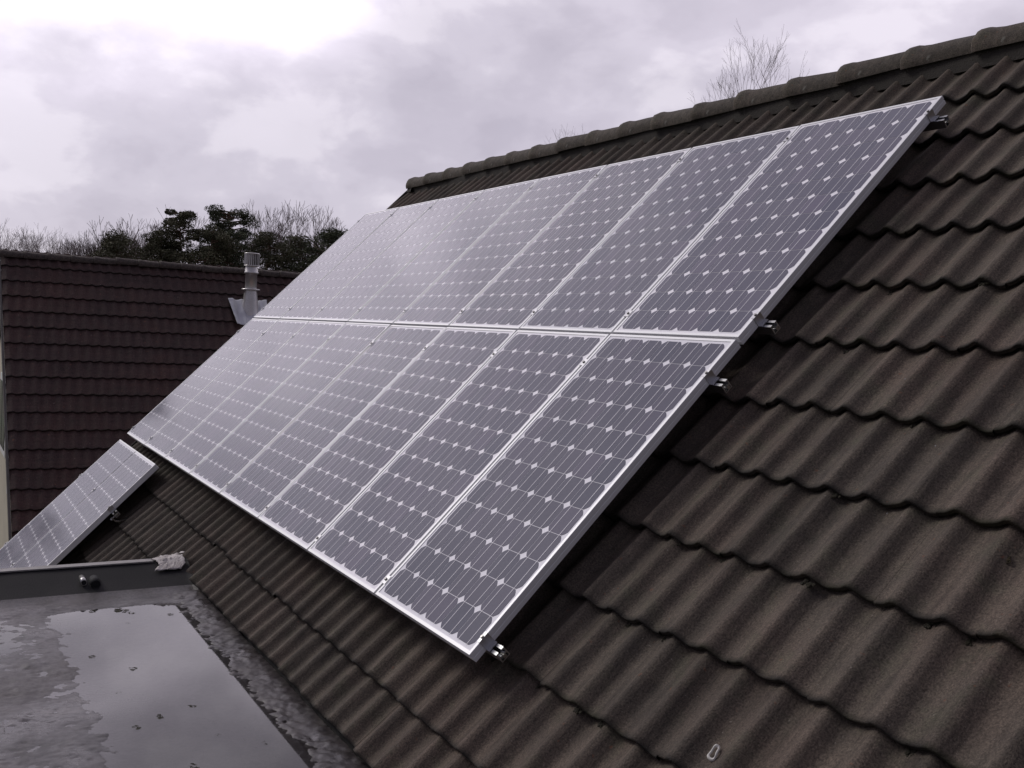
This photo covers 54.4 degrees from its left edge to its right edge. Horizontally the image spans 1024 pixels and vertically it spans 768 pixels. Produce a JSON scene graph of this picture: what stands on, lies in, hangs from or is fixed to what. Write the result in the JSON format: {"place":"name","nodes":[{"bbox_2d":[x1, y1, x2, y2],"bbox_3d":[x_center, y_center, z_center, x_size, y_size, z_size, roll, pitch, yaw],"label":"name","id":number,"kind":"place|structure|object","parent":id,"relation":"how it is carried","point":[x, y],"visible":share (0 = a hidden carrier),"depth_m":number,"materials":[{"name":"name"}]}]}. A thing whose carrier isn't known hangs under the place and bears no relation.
{"place":"outdoors","nodes":[
{"label":"outdoors","id":0,"kind":"place"},
{"bbox_2d":[0,0,1023,269],"label":"sky","id":1,"kind":"structure","parent":0,"point":[113,110],"materials":[{"name":"grey"}]},
{"label":"ground","id":2,"kind":"structure","parent":0,"visible":0},
{"bbox_2d":[0,223,71,258],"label":"bare tree","id":3,"kind":"object","parent":2,"relation":"on","point":[26,246],"visible":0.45,"depth_m":96.88,"materials":[{"name":"grey plant"}]},
{"bbox_2d":[1,223,80,253],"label":"bare tree","id":4,"kind":"object","parent":2,"relation":"on","point":[55,246],"visible":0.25,"depth_m":103.19,"materials":[{"name":"plant"}]},
{"bbox_2d":[45,228,100,255],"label":"bare tree","id":5,"kind":"object","parent":2,"relation":"on","point":[73,245],"visible":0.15,"depth_m":98.85,"materials":[{"name":"grey plant"}]},
{"bbox_2d":[46,235,129,255],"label":"bare tree","id":6,"kind":"object","parent":2,"relation":"on","point":[76,244],"visible":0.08,"depth_m":104.76,"materials":[{"name":"brown plant"}]},
{"bbox_2d":[60,217,153,259],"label":"bare tree","id":7,"kind":"object","parent":2,"relation":"on","point":[89,249],"visible":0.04,"depth_m":53.99,"materials":[{"name":"grey plant"}]},
{"bbox_2d":[76,225,147,255],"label":"bare tree","id":8,"kind":"object","parent":2,"relation":"on","point":[113,231],"visible":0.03,"depth_m":101.98,"materials":[{"name":"plant"}]},
{"bbox_2d":[84,229,146,259],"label":"evergreen tree","id":9,"kind":"object","parent":2,"relation":"on","point":[114,245],"visible":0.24,"depth_m":50.88,"materials":[{"name":"green plant"}]},
{"bbox_2d":[86,205,207,260],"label":"bare tree","id":10,"kind":"object","parent":2,"relation":"on","point":[154,227],"visible":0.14,"depth_m":61.54,"materials":[{"name":"grey plant"}]},
{"bbox_2d":[120,230,181,262],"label":"evergreen tree","id":11,"kind":"object","parent":2,"relation":"on","point":[156,252],"visible":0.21,"depth_m":53.16,"materials":[{"name":"green plant"}]},
{"bbox_2d":[0,249,301,548],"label":"neighbour house","id":12,"kind":"structure","parent":2,"relation":"on","point":[100,356],"depth_m":15.22,"materials":[{"name":"brown tile"}]},
{"bbox_2d":[0,372,7,457],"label":"window","id":13,"kind":"structure","parent":12,"relation":"in","point":[2,437],"depth_m":15.26,"materials":[{"name":"white paint"}]},
{"bbox_2d":[228,252,266,324],"bbox_3d":[-4.430,-1.595,16.907,0.662,1.255,0.489,1,3,-30],"label":"vent pipe","id":14,"kind":"object","parent":12,"relation":"attached to","point":[248,307],"visible":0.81,"depth_m":16.88,"materials":[{"name":"metal"}]},
{"bbox_2d":[152,209,208,262],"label":"pine tree","id":15,"kind":"object","parent":2,"relation":"on","point":[174,224],"visible":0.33,"depth_m":53.88,"materials":[{"name":"green plant"}]},
{"bbox_2d":[170,224,242,266],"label":"evergreen tree","id":16,"kind":"object","parent":2,"relation":"on","point":[215,237],"visible":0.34,"depth_m":52.84,"materials":[{"name":"green plant"}]},
{"bbox_2d":[191,229,262,267],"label":"evergreen tree","id":17,"kind":"object","parent":2,"relation":"on","point":[231,233],"visible":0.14,"depth_m":54.62,"materials":[{"name":"green plant"}]},
{"bbox_2d":[198,204,261,266],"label":"pine tree","id":18,"kind":"object","parent":2,"relation":"on","point":[228,223],"visible":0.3,"depth_m":57.26,"materials":[{"name":"green plant"}]},
{"bbox_2d":[196,200,294,266],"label":"bare tree","id":19,"kind":"object","parent":2,"relation":"on","point":[265,227],"visible":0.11,"depth_m":73.04,"materials":[{"name":"grey plant"}]},
{"bbox_2d":[239,231,294,271],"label":"evergreen tree","id":20,"kind":"object","parent":2,"relation":"on","point":[261,243],"visible":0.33,"depth_m":52.78,"materials":[{"name":"green plant"}]},
{"bbox_2d":[241,201,325,268],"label":"bare tree","id":21,"kind":"object","parent":2,"relation":"on","point":[298,224],"visible":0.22,"depth_m":73.26,"materials":[{"name":"plant"}]},
{"bbox_2d":[273,233,322,271],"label":"evergreen tree","id":22,"kind":"object","parent":2,"relation":"on","point":[294,244],"visible":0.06,"depth_m":55.89,"materials":[{"name":"green plant"}]},
{"bbox_2d":[282,227,342,271],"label":"evergreen tree","id":23,"kind":"object","parent":2,"relation":"on","point":[305,251],"visible":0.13,"depth_m":54.10,"materials":[{"name":"green plant"}]},
{"bbox_2d":[292,205,345,249],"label":"bare tree","id":24,"kind":"object","parent":2,"relation":"on","point":[332,224],"visible":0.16,"depth_m":74.22,"materials":[{"name":"grey plant"}]},
{"bbox_2d":[296,228,347,271],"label":"evergreen tree","id":25,"kind":"object","parent":2,"relation":"on","point":[311,259],"visible":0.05,"depth_m":53.37,"materials":[{"name":"green plant"}]},
{"bbox_2d":[0,22,1023,767],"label":"house","id":26,"kind":"structure","parent":2,"relation":"on","point":[288,652],"depth_m":3.53,"materials":[{"name":"tile"}]},
{"bbox_2d":[78,473,137,521],"bbox_3d":[-3.322,0.913,8.199,0.255,0.122,1.726,1,3,-30],"label":"mounting rail","id":27,"kind":"object","parent":26,"relation":"attached to","point":[113,511],"visible":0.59,"depth_m":7.46,"materials":[{"name":"metal"}]},
{"bbox_2d":[0,439,135,568],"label":"solar panel","id":28,"kind":"object","parent":27,"relation":"attached to","point":[52,514],"visible":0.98,"depth_m":8.41,"materials":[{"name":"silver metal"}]},
{"bbox_2d":[11,451,158,567],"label":"solar panel","id":29,"kind":"object","parent":27,"relation":"attached to","point":[84,518],"visible":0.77,"depth_m":7.70,"materials":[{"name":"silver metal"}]},
{"bbox_2d":[132,426,509,661],"bbox_3d":[-1.662,0.671,6.231,0.255,0.122,6.710,1,3,-30],"label":"mounting rail","id":30,"kind":"object","parent":26,"relation":"attached to","point":[491,646],"visible":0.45,"depth_m":3.35,"materials":[{"name":"metal"}]},
{"bbox_2d":[127,318,277,446],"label":"solar panel","id":31,"kind":"object","parent":30,"relation":"attached to","point":[176,401],"visible":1,"depth_m":8.89,"materials":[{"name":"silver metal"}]},
{"bbox_2d":[144,320,308,460],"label":"solar panel","id":32,"kind":"object","parent":30,"relation":"attached to","point":[215,394],"visible":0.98,"depth_m":8.17,"materials":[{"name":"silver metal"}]},
{"bbox_2d":[165,321,345,475],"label":"solar panel","id":33,"kind":"object","parent":30,"relation":"attached to","point":[213,430],"visible":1,"depth_m":7.46,"materials":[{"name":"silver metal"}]},
{"bbox_2d":[189,322,390,496],"bbox_3d":[-1.508,0.123,6.781,1.552,0.040,0.814,-47,25,-19],"label":"solar panel","id":34,"kind":"object","parent":30,"relation":"attached to","point":[242,446],"visible":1,"depth_m":6.74,"materials":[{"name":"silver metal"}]},
{"bbox_2d":[220,325,446,520],"bbox_3d":[-1.089,0.182,6.070,1.552,0.041,0.814,-47,25,-19],"label":"solar panel","id":35,"kind":"object","parent":30,"relation":"attached to","point":[289,455],"visible":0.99,"depth_m":6.03,"materials":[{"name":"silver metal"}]},
{"bbox_2d":[258,327,516,554],"bbox_3d":[-0.672,0.238,5.357,1.552,0.040,0.814,-47,25,-19],"label":"solar panel","id":36,"kind":"object","parent":30,"relation":"attached to","point":[331,483],"visible":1,"depth_m":5.30,"materials":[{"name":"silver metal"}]},
{"bbox_2d":[308,330,608,598],"bbox_3d":[-0.254,0.295,4.644,1.553,0.041,0.814,-47,25,-19],"label":"solar panel","id":37,"kind":"object","parent":30,"relation":"attached to","point":[389,519],"visible":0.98,"depth_m":4.58,"materials":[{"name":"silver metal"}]},
{"bbox_2d":[375,334,740,661],"bbox_3d":[0.164,0.352,3.931,0.040,1.552,0.814,51,-21,-23],"label":"solar panel","id":38,"kind":"object","parent":30,"relation":"attached to","point":[497,544],"visible":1,"depth_m":3.84,"materials":[{"name":"glass"}]},
{"bbox_2d":[236,330,731,392],"bbox_3d":[-0.828,-0.221,6.649,0.255,0.122,6.710,1,3,-30],"label":"mounting rail","id":39,"kind":"object","parent":26,"relation":"attached to","point":[718,384],"visible":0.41,"depth_m":3.77,"materials":[{"name":"metal"}]},
{"bbox_2d":[261,307,779,334],"bbox_3d":[-0.617,-0.447,6.754,0.255,0.122,6.710,1,3,-30],"label":"mounting rail","id":40,"kind":"object","parent":26,"relation":"attached to","point":[766,326],"visible":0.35,"depth_m":3.87,"materials":[{"name":"metal"}]},
{"bbox_2d":[254,207,398,319],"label":"solar panel","id":41,"kind":"object","parent":40,"relation":"attached to","point":[321,267],"visible":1,"depth_m":9.39,"materials":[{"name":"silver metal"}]},
{"bbox_2d":[280,199,438,320],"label":"solar panel","id":42,"kind":"object","parent":40,"relation":"attached to","point":[352,265],"visible":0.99,"depth_m":8.68,"materials":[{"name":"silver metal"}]},
{"bbox_2d":[311,190,483,321],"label":"solar panel","id":43,"kind":"object","parent":40,"relation":"attached to","point":[369,282],"visible":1,"depth_m":7.96,"materials":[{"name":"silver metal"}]},
{"bbox_2d":[348,179,539,324],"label":"solar panel","id":44,"kind":"object","parent":40,"relation":"attached to","point":[415,278],"visible":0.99,"depth_m":7.25,"materials":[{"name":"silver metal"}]},
{"bbox_2d":[393,165,607,326],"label":"solar panel","id":45,"kind":"object","parent":40,"relation":"attached to","point":[469,276],"visible":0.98,"depth_m":6.53,"materials":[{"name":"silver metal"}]},
{"bbox_2d":[449,148,691,329],"bbox_3d":[0.341,-0.844,5.864,1.552,0.040,0.814,-47,25,-19],"label":"solar panel","id":46,"kind":"object","parent":40,"relation":"attached to","point":[551,257],"visible":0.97,"depth_m":5.82,"materials":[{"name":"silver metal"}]},
{"bbox_2d":[520,126,799,334],"bbox_3d":[0.759,-0.787,5.151,1.552,0.040,0.814,-47,25,-19],"label":"solar panel","id":47,"kind":"object","parent":40,"relation":"attached to","point":[623,268],"visible":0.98,"depth_m":5.10,"materials":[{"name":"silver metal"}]},
{"bbox_2d":[613,96,945,344],"bbox_3d":[1.176,-0.731,4.439,1.552,0.040,0.814,-47,25,-19],"label":"solar panel","id":48,"kind":"object","parent":40,"relation":"attached to","point":[764,239],"visible":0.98,"depth_m":4.35,"materials":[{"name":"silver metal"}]},
{"bbox_2d":[573,705,583,713],"bbox_3d":[0.206,0.998,3.050,0.034,0.011,0.040,-47,25,-19],"label":"moss cushion","id":49,"kind":"object","parent":26,"relation":"on","point":[576,709],"visible":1,"depth_m":3.05,"materials":[{"name":"plant"}]},
{"bbox_2d":[597,721,604,727],"bbox_3d":[0.268,1.011,2.949,0.008,0.029,0.042,51,-21,-23],"label":"moss cushion","id":50,"kind":"object","parent":26,"relation":"on","point":[600,724],"visible":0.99,"depth_m":2.95,"materials":[{"name":"plant"}]},
{"bbox_2d":[357,108,950,221],"bbox_3d":[0.231,-1.354,7.179,0.255,0.122,6.710,1,3,-30],"label":"mounting rail","id":51,"kind":"object","parent":26,"relation":"attached to","point":[938,122],"visible":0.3,"depth_m":4.30,"materials":[{"name":"metal"}]},
{"bbox_2d":[707,744,719,760],"bbox_3d":[0.531,0.969,2.621,0.029,0.011,0.049,-2,43,55],"label":"carabiner","id":52,"kind":"object","parent":26,"relation":"on","point":[711,751],"visible":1,"depth_m":2.62,"materials":[{"name":"silver metal"}]},
{"bbox_2d":[800,578,815,587],"bbox_3d":[0.855,0.575,2.873,0.033,0.010,0.052,-47,25,-19],"label":"moss cushion","id":53,"kind":"object","parent":26,"relation":"on","point":[807,583],"visible":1,"depth_m":2.87,"materials":[{"name":"plant"}]},
{"bbox_2d":[830,492,840,498],"bbox_3d":[1.003,0.345,3.106,0.033,0.011,0.058,-47,25,-19],"label":"moss cushion","id":54,"kind":"object","parent":26,"relation":"on","point":[835,494],"visible":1,"depth_m":3.10,"materials":[{"name":"plant"}]},
{"bbox_2d":[905,748,916,756],"bbox_3d":[0.932,0.859,2.324,0.009,0.030,0.037,51,-21,-23],"label":"moss cushion","id":55,"kind":"object","parent":26,"relation":"on","point":[908,752],"visible":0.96,"depth_m":2.33,"materials":[{"name":"black plant"}]},
{"bbox_2d":[923,622,939,628],"bbox_3d":[1.076,0.616,2.542,0.029,0.011,0.051,-47,25,-19],"label":"moss cushion","id":56,"kind":"object","parent":26,"relation":"on","point":[927,625],"visible":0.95,"depth_m":2.55,"materials":[{"name":"plant"}]},
{"bbox_2d":[963,636,974,645],"bbox_3d":[1.127,0.633,2.466,0.040,0.010,0.037,-47,25,-19],"label":"moss cushion","id":57,"kind":"object","parent":26,"relation":"on","point":[968,641],"visible":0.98,"depth_m":2.46,"materials":[{"name":"plant"}]},
{"bbox_2d":[978,281,988,285],"bbox_3d":[1.627,-0.348,3.438,0.031,0.010,0.044,-47,25,-19],"label":"moss cushion","id":58,"kind":"object","parent":26,"relation":"on","point":[980,283],"visible":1,"depth_m":3.44,"materials":[{"name":"plant"}]},
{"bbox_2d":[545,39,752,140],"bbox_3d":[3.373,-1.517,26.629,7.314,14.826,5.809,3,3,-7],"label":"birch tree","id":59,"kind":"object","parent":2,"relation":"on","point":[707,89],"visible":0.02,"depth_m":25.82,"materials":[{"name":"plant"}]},
{"bbox_2d":[710,27,787,99],"bbox_3d":[7.704,-1.621,24.933,7.719,15.645,6.130,5,3,31],"label":"birch tree","id":60,"kind":"object","parent":2,"relation":"on","point":[721,88],"visible":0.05,"depth_m":25.59,"materials":[{"name":"grey plant"}]},
{"bbox_2d":[728,26,807,93],"bbox_3d":[8.715,-1.637,25.837,8.180,15.690,8.001,1,3,-33],"label":"birch tree","id":61,"kind":"object","parent":2,"relation":"on","point":[767,65],"visible":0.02,"depth_m":26.58,"materials":[{"name":"plant"}]},
{"label":"puddle","id":62,"kind":"structure","parent":0,"visible":0},
{"bbox_2d":[114,608,128,612],"bbox_3d":[-2.082,1.206,5.307,0.080,0.005,0.084,3,3,-5],"label":"moss clump","id":63,"kind":"object","parent":62,"relation":"in","point":[120,610],"visible":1,"depth_m":5.30,"materials":[{"name":"plant"}]},
{"bbox_2d":[132,725,141,729],"bbox_3d":[-1.436,1.315,3.814,0.038,0.002,0.052,1,3,-30],"label":"moss clump","id":64,"kind":"object","parent":62,"relation":"in","point":[135,726],"visible":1,"depth_m":3.81,"materials":[{"name":"plant"}]},
{"bbox_2d":[156,714,164,719],"bbox_3d":[-1.388,1.311,3.927,0.037,0.003,0.055,1,3,-30],"label":"moss clump","id":65,"kind":"object","parent":62,"relation":"in","point":[159,716],"visible":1,"depth_m":3.93,"materials":[{"name":"plant"}]},
{"bbox_2d":[188,763,199,767],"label":"moss clump","id":66,"kind":"object","parent":62,"relation":"in","point":[193,764],"visible":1,"depth_m":3.51,"materials":[{"name":"grey plant"}]}
]}

